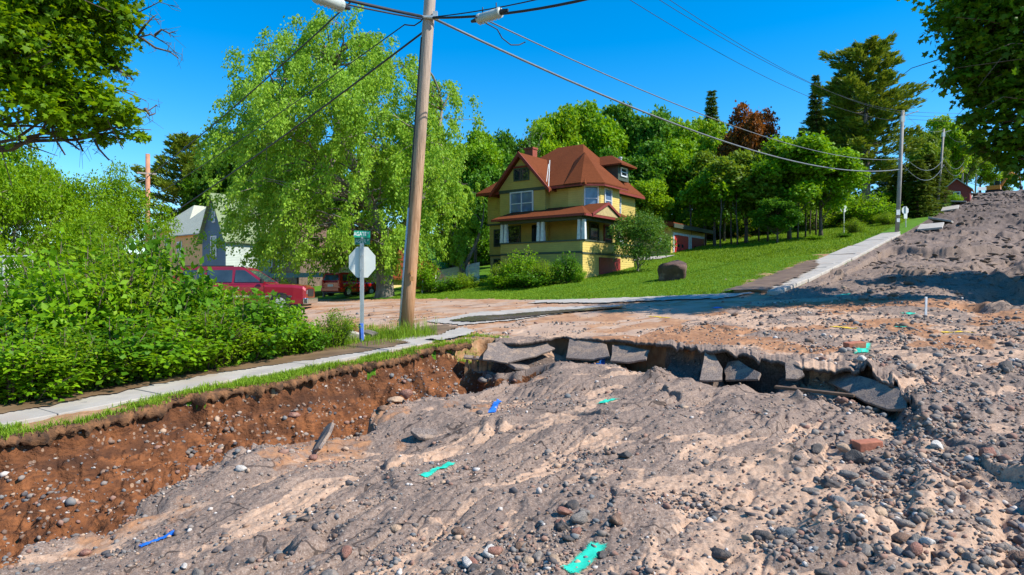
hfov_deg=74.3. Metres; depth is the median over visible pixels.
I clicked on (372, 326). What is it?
grass
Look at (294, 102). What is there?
cable
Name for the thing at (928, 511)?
stone
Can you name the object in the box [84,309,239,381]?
leafy shrub
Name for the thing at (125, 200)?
box elder tree
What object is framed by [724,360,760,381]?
asphalt slab
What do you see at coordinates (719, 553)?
rock
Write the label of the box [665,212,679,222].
woodland shrub
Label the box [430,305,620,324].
pavement
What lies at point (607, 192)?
window
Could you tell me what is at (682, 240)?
garage door
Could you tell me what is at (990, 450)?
stone
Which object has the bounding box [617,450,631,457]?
stone
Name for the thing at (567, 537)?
stone
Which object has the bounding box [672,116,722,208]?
maple tree
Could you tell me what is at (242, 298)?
leafy shrub
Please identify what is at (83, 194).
box elder tree
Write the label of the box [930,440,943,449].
stone
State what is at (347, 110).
silver maple tree
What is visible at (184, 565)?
stone
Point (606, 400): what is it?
paint mark
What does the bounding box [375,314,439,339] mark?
grass
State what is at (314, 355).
mud
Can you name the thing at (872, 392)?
asphalt slab
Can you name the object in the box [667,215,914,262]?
meadow grass
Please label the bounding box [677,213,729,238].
woodland shrub
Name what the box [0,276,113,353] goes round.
leafy shrub
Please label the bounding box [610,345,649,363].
asphalt slab
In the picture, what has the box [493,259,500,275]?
window
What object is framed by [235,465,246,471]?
stone
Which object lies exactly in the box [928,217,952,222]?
pavement slab
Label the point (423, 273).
garden shrub
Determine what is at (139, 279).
leafy shrub
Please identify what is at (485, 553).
stone
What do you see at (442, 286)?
garden shrub
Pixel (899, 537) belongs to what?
stone
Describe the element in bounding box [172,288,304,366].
leafy shrub
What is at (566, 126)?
maple tree
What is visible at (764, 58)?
power line
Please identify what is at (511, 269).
garden shrub
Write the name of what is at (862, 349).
paint mark
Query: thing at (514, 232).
window
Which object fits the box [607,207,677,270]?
round bush
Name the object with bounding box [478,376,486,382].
stone
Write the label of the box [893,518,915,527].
stone
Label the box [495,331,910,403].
pavement edge
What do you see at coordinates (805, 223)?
sapling tree
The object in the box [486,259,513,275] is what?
garden shrub
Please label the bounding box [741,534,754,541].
stone
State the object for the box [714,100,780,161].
copper maple
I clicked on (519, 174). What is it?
window
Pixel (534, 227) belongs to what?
front door
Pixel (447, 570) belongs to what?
stone
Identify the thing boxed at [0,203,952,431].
ground
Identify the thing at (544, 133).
maple tree
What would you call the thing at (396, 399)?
rock
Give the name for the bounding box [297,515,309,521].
stone
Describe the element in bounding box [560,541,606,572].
paint mark
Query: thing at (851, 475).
rock
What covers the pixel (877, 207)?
woodland shrub
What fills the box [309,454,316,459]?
stone
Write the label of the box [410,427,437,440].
stone
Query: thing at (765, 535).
stone
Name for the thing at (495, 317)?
water
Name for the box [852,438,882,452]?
brick
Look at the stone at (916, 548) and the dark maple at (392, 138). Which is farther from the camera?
the dark maple at (392, 138)
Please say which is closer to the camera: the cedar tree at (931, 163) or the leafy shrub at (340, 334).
the leafy shrub at (340, 334)
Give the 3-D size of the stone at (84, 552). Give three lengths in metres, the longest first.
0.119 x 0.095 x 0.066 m
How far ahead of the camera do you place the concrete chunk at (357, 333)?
17.54 m
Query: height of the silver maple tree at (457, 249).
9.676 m
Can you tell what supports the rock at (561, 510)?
on the road
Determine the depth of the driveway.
57.03 m
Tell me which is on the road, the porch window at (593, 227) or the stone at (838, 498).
the stone at (838, 498)
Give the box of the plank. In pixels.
[774,385,854,396]
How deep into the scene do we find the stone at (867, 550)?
4.65 m
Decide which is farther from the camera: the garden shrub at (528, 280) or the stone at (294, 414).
the garden shrub at (528, 280)
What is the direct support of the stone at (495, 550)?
on the road
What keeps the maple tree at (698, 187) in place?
on the ground at (479, 345)
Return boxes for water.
[451,305,625,320]
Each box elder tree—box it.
[0,121,101,290]
[0,152,43,278]
[1,154,137,281]
[18,209,128,274]
[83,156,182,267]
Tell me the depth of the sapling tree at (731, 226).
62.95 m
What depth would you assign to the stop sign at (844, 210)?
61.47 m
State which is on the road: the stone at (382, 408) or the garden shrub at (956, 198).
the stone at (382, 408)
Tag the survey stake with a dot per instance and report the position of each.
(926, 300)
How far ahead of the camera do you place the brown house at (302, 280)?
69.91 m
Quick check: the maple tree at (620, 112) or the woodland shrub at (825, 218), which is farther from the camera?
the maple tree at (620, 112)
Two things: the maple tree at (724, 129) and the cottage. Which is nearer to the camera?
the cottage
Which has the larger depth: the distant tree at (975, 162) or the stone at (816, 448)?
the distant tree at (975, 162)
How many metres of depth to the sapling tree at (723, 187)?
60.84 m
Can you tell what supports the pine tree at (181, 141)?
on the ground at (479, 345)
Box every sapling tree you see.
[674,187,701,234]
[706,181,733,246]
[722,183,750,244]
[730,183,741,244]
[756,190,780,241]
[787,187,811,238]
[804,204,806,237]
[809,203,811,233]
[815,205,817,234]
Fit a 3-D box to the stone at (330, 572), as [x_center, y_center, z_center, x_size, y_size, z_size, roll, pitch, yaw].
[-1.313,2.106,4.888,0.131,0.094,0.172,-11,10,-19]
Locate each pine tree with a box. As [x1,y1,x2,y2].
[129,131,204,238]
[798,74,880,191]
[810,31,930,221]
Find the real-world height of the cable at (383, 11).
1.616 m
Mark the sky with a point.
(621, 40)
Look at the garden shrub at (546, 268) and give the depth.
42.18 m
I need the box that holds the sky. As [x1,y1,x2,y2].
[0,0,1023,254]
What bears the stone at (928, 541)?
on the road
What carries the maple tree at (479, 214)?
on the ground at (479, 345)
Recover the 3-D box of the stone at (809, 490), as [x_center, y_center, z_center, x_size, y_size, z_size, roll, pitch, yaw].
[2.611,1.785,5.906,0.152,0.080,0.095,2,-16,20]
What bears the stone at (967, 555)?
on the road
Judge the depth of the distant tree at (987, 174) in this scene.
148.62 m
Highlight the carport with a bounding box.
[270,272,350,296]
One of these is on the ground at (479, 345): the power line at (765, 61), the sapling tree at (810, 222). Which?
the sapling tree at (810, 222)
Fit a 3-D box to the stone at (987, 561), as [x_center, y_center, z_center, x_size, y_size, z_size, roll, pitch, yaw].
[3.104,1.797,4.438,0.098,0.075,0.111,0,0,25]
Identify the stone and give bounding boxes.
[79,549,91,555]
[181,563,187,568]
[191,568,203,574]
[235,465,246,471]
[274,553,286,561]
[288,412,300,417]
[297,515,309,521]
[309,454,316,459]
[321,569,338,574]
[340,545,351,558]
[376,405,386,410]
[389,524,401,532]
[398,389,412,398]
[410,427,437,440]
[440,566,452,574]
[451,527,464,534]
[462,556,471,567]
[467,563,480,572]
[468,557,477,563]
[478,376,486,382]
[482,544,493,557]
[488,546,502,554]
[492,569,505,574]
[514,541,526,549]
[522,556,534,565]
[532,550,542,559]
[549,554,561,564]
[555,519,570,531]
[562,535,574,540]
[565,499,579,509]
[570,511,587,523]
[570,527,581,533]
[579,508,589,514]
[597,550,607,558]
[609,513,623,525]
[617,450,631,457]
[709,513,719,518]
[725,504,734,510]
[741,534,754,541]
[752,529,773,540]
[775,527,796,538]
[801,487,819,493]
[811,443,822,453]
[814,568,832,574]
[832,496,848,503]
[833,512,841,518]
[847,501,862,506]
[855,478,866,486]
[858,543,873,556]
[871,469,891,479]
[874,506,887,515]
[891,532,910,542]
[891,546,904,555]
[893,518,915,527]
[905,541,922,555]
[910,533,922,543]
[919,507,935,516]
[919,537,935,544]
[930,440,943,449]
[955,547,968,554]
[961,552,976,560]
[974,516,993,525]
[976,556,994,566]
[978,447,996,457]
[1002,542,1019,552]
[1006,550,1016,560]
[1011,551,1023,563]
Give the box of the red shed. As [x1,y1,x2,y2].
[944,178,974,203]
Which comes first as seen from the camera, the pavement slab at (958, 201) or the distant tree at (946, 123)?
the pavement slab at (958, 201)
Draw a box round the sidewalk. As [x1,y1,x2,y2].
[734,232,899,292]
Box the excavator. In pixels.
[985,172,1022,192]
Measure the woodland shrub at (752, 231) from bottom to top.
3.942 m
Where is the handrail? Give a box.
[416,274,436,292]
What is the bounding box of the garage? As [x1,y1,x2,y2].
[633,216,712,255]
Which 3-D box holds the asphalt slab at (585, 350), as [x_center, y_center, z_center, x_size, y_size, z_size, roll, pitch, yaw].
[1.748,1.433,15.730,1.342,0.457,0.718,0,0,36]
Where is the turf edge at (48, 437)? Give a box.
[0,342,471,447]
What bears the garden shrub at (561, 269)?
on the ground at (479, 345)
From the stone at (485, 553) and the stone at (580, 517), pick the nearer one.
the stone at (485, 553)
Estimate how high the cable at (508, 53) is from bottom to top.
2.983 m
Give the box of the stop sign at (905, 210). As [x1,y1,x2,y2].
[902,206,908,226]
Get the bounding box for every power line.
[630,0,894,120]
[660,0,900,110]
[670,0,897,112]
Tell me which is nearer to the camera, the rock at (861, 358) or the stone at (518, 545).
the stone at (518, 545)
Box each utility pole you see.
[137,154,156,249]
[398,0,438,333]
[895,110,918,231]
[936,129,950,210]
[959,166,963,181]
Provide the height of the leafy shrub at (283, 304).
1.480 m
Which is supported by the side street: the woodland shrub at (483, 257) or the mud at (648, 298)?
the mud at (648, 298)
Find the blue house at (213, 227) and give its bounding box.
[197,193,277,276]
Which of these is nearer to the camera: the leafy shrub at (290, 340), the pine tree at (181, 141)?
the leafy shrub at (290, 340)
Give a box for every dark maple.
[177,163,228,210]
[195,138,283,205]
[265,145,355,213]
[375,122,468,251]
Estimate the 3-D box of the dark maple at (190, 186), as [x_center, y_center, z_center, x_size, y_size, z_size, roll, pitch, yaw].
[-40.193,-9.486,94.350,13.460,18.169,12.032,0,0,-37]
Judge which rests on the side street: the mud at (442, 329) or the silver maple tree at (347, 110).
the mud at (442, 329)
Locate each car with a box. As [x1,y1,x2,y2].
[171,265,317,307]
[321,272,375,295]
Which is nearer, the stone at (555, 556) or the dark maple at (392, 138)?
the stone at (555, 556)
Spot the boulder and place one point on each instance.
(674, 270)
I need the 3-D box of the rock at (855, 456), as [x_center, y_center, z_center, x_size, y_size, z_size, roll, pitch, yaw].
[3.458,1.702,6.820,0.247,0.139,0.149,0,0,23]
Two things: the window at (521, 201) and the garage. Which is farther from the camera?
the garage
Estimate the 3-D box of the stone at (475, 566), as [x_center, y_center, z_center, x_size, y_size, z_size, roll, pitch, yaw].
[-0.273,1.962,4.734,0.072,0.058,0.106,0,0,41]
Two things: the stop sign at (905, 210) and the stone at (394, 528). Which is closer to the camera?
the stone at (394, 528)
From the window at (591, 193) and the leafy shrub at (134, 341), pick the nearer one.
the leafy shrub at (134, 341)
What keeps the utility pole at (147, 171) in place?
on the side street
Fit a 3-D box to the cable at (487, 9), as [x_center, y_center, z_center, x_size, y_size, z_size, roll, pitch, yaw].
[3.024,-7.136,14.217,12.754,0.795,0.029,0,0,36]
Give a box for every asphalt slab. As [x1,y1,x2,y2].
[311,422,334,453]
[483,341,554,363]
[506,362,529,370]
[566,338,609,360]
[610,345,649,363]
[700,352,722,381]
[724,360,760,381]
[785,359,803,380]
[828,372,908,410]
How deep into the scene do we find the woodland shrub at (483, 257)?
76.40 m
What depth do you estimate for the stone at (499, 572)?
4.57 m
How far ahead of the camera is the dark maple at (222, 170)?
86.72 m
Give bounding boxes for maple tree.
[0,0,185,185]
[186,4,486,297]
[421,162,484,278]
[433,126,505,268]
[442,189,488,274]
[466,162,508,239]
[491,128,541,168]
[495,149,524,174]
[516,122,544,157]
[525,103,589,149]
[528,118,561,157]
[565,99,629,158]
[599,100,657,156]
[599,146,645,209]
[620,136,674,211]
[624,103,680,155]
[631,178,675,219]
[658,136,697,221]
[660,119,718,213]
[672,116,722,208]
[674,148,727,240]
[677,164,743,245]
[694,172,744,240]
[701,117,728,144]
[704,145,788,242]
[742,130,837,239]
[747,196,804,242]
[778,143,872,235]
[883,0,1023,188]
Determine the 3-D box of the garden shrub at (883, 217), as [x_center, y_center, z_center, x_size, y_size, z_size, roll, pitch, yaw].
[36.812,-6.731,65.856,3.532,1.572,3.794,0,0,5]
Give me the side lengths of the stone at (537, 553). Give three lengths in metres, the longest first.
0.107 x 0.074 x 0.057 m
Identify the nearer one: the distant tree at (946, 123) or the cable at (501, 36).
the cable at (501, 36)
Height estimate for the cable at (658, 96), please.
3.801 m
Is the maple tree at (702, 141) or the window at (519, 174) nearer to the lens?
the window at (519, 174)
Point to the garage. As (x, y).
(683, 237)
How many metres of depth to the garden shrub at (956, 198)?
94.59 m
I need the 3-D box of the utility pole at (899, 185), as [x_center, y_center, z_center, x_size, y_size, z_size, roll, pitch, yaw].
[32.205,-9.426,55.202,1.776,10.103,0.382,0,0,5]
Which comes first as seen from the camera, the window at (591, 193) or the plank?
the plank
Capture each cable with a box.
[147,2,349,176]
[150,25,403,198]
[150,32,421,227]
[344,0,422,17]
[345,3,421,19]
[404,18,423,25]
[432,0,586,18]
[432,18,898,171]
[433,0,534,16]
[475,16,525,45]
[490,21,893,159]
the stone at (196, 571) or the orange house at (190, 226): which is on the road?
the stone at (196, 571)
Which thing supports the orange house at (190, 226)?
on the ground at (479, 345)
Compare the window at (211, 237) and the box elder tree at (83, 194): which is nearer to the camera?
the box elder tree at (83, 194)
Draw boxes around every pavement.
[0,335,457,427]
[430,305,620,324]
[432,327,476,339]
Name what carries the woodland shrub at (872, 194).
on the ground at (479, 345)
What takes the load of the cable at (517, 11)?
attached to the utility pole at (408, 286)
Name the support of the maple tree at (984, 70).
on the ground at (479, 345)
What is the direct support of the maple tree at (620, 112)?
on the ground at (479, 345)
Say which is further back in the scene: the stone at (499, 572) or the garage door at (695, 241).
the garage door at (695, 241)
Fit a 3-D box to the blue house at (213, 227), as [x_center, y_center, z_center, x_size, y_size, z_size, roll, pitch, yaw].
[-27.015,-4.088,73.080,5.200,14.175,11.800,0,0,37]
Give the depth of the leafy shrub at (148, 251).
18.66 m
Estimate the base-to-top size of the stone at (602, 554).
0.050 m
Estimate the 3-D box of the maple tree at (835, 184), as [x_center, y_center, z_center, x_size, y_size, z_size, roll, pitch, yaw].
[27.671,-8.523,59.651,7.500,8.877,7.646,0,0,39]
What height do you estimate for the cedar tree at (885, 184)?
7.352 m
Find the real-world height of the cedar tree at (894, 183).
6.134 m
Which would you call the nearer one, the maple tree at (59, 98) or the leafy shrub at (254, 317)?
the maple tree at (59, 98)
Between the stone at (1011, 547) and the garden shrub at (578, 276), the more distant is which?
the garden shrub at (578, 276)
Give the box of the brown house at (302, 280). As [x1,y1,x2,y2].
[270,216,349,285]
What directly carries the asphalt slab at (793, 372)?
on the pavement edge at (881, 374)
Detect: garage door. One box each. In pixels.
[673,232,689,252]
[690,235,704,248]
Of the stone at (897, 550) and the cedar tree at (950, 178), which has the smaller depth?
the stone at (897, 550)
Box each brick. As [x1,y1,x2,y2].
[843,341,865,347]
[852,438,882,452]
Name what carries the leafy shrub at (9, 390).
on the ground at (479, 345)
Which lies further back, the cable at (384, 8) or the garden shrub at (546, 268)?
the garden shrub at (546, 268)
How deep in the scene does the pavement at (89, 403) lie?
11.77 m
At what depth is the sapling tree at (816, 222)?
62.91 m
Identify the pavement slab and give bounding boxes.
[917,222,943,230]
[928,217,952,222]
[941,205,958,211]
[951,200,966,202]
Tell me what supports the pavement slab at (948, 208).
on the road
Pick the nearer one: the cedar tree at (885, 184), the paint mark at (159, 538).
the paint mark at (159, 538)
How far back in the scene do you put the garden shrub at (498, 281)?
43.00 m
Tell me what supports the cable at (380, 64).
attached to the utility pole at (408, 286)
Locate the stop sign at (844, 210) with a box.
[840,206,846,232]
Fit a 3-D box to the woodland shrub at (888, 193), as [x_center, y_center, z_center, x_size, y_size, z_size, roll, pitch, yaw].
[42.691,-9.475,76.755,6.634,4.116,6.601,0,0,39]
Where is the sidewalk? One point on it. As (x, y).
(834, 257)
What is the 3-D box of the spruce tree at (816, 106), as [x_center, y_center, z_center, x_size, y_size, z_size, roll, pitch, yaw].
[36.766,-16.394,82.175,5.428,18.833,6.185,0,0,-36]
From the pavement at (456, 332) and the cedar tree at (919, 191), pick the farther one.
the cedar tree at (919, 191)
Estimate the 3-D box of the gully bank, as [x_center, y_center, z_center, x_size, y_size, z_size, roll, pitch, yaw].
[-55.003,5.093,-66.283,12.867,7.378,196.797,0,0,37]
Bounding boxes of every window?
[210,236,216,255]
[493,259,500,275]
[494,229,500,246]
[508,225,520,242]
[510,190,533,212]
[513,167,528,181]
[584,186,598,205]
[589,222,598,240]
[603,224,611,241]
[604,188,611,204]
[619,197,620,212]
[620,167,626,177]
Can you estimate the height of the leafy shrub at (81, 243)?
3.738 m
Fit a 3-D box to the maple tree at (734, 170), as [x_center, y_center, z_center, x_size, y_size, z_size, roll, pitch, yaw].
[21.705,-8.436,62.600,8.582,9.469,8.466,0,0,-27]
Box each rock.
[387,396,403,402]
[463,355,490,375]
[556,506,572,514]
[711,547,731,559]
[820,477,840,488]
[836,444,851,452]
[838,470,859,479]
[841,449,868,462]
[857,355,866,362]
[998,361,1012,370]
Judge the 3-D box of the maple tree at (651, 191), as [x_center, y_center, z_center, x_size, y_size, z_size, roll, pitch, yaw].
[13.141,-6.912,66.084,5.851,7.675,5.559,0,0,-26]
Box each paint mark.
[138,530,173,546]
[419,461,454,476]
[488,399,501,412]
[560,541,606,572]
[600,398,619,403]
[855,343,870,352]
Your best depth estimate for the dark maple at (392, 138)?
75.20 m
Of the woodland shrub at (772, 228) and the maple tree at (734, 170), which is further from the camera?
the woodland shrub at (772, 228)
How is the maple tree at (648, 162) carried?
on the ground at (479, 345)
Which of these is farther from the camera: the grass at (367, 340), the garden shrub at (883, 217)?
the garden shrub at (883, 217)
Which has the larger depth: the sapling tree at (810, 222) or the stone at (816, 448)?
the sapling tree at (810, 222)
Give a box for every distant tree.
[904,128,951,175]
[925,114,973,177]
[945,161,981,182]
[955,134,989,184]
[965,160,1002,192]
[988,170,1018,190]
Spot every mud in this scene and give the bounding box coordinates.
[0,338,409,412]
[420,325,457,334]
[529,292,751,302]
[723,260,818,290]
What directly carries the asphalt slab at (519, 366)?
on the road
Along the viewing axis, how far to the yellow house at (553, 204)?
47.94 m
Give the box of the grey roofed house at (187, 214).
[155,205,205,259]
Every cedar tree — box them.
[871,159,897,196]
[887,169,918,216]
[893,159,943,217]
[920,153,952,209]
[936,162,955,199]
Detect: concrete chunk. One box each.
[345,330,364,339]
[364,329,377,337]
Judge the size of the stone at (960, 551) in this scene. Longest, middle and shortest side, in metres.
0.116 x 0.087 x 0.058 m
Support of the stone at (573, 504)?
on the road
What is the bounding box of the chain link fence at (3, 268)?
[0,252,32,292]
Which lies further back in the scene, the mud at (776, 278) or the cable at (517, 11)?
the mud at (776, 278)
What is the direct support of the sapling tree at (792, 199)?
on the ground at (479, 345)
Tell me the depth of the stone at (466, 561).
4.79 m
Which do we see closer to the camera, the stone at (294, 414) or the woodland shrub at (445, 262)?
the stone at (294, 414)
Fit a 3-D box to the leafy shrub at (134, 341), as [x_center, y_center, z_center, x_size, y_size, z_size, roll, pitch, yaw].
[-7.522,1.211,12.531,2.881,1.467,2.895,0,0,30]
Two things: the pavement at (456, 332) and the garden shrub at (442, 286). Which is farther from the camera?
the garden shrub at (442, 286)
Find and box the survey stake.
[924,297,927,314]
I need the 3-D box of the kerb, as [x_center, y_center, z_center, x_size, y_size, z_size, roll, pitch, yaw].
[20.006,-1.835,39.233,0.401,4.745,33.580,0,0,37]
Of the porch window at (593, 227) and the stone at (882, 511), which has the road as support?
the stone at (882, 511)
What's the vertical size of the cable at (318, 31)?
2.880 m
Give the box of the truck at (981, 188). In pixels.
[977,187,985,192]
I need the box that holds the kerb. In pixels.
[767,233,900,294]
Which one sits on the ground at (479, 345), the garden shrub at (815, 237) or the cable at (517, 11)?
the garden shrub at (815, 237)
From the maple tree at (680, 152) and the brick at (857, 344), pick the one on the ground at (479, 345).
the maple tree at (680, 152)
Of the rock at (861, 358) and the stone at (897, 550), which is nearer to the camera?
the stone at (897, 550)
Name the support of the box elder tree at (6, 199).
on the ground at (479, 345)
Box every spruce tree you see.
[704,90,723,139]
[805,75,827,138]
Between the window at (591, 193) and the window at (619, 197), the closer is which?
the window at (591, 193)
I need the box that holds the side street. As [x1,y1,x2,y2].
[242,291,773,362]
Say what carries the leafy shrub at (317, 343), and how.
on the ground at (479, 345)
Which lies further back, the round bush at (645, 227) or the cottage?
the cottage
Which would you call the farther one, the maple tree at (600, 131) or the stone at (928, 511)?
the maple tree at (600, 131)
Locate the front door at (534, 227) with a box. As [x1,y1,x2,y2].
[532,225,536,240]
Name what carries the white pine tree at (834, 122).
on the ground at (479, 345)
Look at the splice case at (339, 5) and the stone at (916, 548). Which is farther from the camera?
the splice case at (339, 5)
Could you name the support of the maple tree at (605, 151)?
on the ground at (479, 345)
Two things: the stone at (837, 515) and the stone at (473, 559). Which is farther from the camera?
the stone at (837, 515)
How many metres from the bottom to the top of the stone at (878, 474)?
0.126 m
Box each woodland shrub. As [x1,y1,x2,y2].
[428,248,457,266]
[464,234,489,266]
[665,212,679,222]
[668,205,695,224]
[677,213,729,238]
[706,215,750,238]
[721,215,770,236]
[753,209,806,234]
[796,200,845,230]
[817,190,871,226]
[837,188,902,224]
[850,186,887,203]
[871,186,921,217]
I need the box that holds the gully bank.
[0,351,543,567]
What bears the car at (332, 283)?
on the ground at (479, 345)
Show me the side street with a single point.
(684, 310)
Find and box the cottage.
[332,243,441,287]
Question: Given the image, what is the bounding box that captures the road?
[0,189,1023,574]
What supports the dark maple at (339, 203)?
on the ground at (479, 345)
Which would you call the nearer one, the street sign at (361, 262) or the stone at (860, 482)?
the stone at (860, 482)
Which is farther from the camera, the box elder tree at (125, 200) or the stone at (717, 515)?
the box elder tree at (125, 200)
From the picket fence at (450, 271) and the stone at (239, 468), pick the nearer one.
the stone at (239, 468)
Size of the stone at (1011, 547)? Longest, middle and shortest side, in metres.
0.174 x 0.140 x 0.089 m
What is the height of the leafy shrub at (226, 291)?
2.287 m
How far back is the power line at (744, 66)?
32.47 m
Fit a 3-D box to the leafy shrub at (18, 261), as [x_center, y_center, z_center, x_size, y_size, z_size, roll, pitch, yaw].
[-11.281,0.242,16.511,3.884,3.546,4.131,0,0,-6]
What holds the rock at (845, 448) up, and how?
on the road
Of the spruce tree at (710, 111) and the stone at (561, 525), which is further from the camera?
the spruce tree at (710, 111)
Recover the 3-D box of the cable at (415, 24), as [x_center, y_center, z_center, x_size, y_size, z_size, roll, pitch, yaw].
[-2.607,-7.125,18.123,0.569,0.208,0.098,0,0,14]
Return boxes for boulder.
[657,260,686,280]
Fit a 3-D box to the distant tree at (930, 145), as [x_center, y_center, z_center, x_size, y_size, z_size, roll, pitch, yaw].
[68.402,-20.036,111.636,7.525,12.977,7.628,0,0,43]
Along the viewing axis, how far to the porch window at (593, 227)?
47.97 m
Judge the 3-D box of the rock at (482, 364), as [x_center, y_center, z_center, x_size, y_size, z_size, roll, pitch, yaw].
[-0.807,1.830,15.752,0.634,0.509,0.222,0,0,0]
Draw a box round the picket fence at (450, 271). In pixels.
[437,262,479,282]
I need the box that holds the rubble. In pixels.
[839,191,1023,300]
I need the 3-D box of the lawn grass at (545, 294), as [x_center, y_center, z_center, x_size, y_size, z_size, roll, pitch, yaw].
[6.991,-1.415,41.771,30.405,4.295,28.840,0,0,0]
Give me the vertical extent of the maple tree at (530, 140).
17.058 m
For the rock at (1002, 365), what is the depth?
10.34 m
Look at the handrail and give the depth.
46.69 m
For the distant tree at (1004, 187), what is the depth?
177.03 m
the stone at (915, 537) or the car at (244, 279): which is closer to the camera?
the stone at (915, 537)
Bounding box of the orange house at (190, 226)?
[169,208,205,276]
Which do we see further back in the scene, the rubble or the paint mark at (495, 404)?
the rubble
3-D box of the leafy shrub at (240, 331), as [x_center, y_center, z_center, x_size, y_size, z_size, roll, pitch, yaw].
[-6.418,1.061,13.854,2.908,1.492,2.708,0,0,16]
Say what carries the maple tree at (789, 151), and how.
on the ground at (479, 345)
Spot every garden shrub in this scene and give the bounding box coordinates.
[279,278,294,283]
[416,251,446,292]
[430,277,465,291]
[441,272,484,288]
[484,271,516,288]
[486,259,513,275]
[500,245,543,286]
[505,268,556,287]
[521,259,565,284]
[549,251,580,283]
[569,263,587,282]
[805,235,824,239]
[835,232,852,237]
[840,217,868,233]
[868,211,908,224]
[945,191,966,204]
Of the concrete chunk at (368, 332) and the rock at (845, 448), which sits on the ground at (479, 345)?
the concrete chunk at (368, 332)
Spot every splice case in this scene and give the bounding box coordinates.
[312,0,350,11]
[471,3,508,24]
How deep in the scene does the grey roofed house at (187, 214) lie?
82.76 m
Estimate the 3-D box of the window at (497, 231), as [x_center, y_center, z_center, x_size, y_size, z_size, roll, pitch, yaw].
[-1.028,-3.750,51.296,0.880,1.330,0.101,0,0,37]
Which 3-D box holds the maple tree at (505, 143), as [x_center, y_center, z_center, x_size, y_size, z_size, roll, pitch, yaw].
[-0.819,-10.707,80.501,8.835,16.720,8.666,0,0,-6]
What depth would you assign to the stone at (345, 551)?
5.17 m
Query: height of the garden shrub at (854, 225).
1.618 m
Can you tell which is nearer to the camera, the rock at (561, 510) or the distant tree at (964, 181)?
the rock at (561, 510)
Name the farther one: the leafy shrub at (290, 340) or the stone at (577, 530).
the leafy shrub at (290, 340)
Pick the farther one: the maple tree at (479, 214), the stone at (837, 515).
the maple tree at (479, 214)
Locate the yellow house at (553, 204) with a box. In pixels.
[476,144,644,279]
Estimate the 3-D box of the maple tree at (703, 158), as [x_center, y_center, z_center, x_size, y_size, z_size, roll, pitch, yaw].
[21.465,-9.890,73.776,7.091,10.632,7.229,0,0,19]
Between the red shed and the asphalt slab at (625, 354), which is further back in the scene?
the red shed
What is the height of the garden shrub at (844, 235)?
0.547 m
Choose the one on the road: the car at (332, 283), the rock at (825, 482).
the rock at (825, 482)
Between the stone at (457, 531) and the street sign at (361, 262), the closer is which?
the stone at (457, 531)
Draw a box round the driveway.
[639,255,672,259]
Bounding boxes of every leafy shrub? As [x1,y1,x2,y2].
[0,226,117,310]
[0,237,173,344]
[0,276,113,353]
[0,297,72,349]
[0,313,118,402]
[0,326,170,402]
[13,313,200,388]
[18,220,145,295]
[35,237,207,339]
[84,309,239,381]
[92,239,237,341]
[101,220,204,292]
[144,302,281,370]
[169,267,243,340]
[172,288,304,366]
[207,284,265,317]
[221,291,321,358]
[249,293,307,333]
[282,325,337,353]
[305,306,365,347]
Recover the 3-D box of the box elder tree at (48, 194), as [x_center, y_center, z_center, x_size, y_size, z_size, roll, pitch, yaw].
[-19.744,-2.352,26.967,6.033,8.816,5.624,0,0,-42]
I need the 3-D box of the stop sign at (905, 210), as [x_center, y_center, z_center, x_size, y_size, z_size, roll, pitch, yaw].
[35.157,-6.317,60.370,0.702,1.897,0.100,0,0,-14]
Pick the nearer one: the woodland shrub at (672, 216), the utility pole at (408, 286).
the utility pole at (408, 286)
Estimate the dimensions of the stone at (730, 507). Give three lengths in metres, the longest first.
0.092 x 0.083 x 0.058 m
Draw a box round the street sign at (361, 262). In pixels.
[349,231,374,341]
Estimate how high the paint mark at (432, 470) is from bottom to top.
0.087 m
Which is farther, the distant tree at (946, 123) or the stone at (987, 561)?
the distant tree at (946, 123)
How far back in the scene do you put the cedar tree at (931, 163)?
83.17 m
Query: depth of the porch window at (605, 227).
49.48 m
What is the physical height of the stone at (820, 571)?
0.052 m
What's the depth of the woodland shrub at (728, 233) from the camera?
74.34 m
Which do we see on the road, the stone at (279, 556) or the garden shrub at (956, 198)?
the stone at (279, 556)
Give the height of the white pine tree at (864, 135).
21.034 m
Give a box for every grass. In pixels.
[0,326,509,435]
[315,322,388,332]
[322,329,402,348]
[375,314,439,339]
[389,245,834,299]
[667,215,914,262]
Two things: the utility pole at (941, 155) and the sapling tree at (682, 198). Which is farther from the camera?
the utility pole at (941, 155)
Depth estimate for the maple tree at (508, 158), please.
67.96 m
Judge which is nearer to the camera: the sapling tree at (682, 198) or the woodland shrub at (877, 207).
the sapling tree at (682, 198)
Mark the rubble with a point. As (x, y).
(945, 276)
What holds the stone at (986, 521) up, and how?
on the road
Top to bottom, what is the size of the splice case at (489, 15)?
0.426 m
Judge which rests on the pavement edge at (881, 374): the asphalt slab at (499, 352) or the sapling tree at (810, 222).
the asphalt slab at (499, 352)

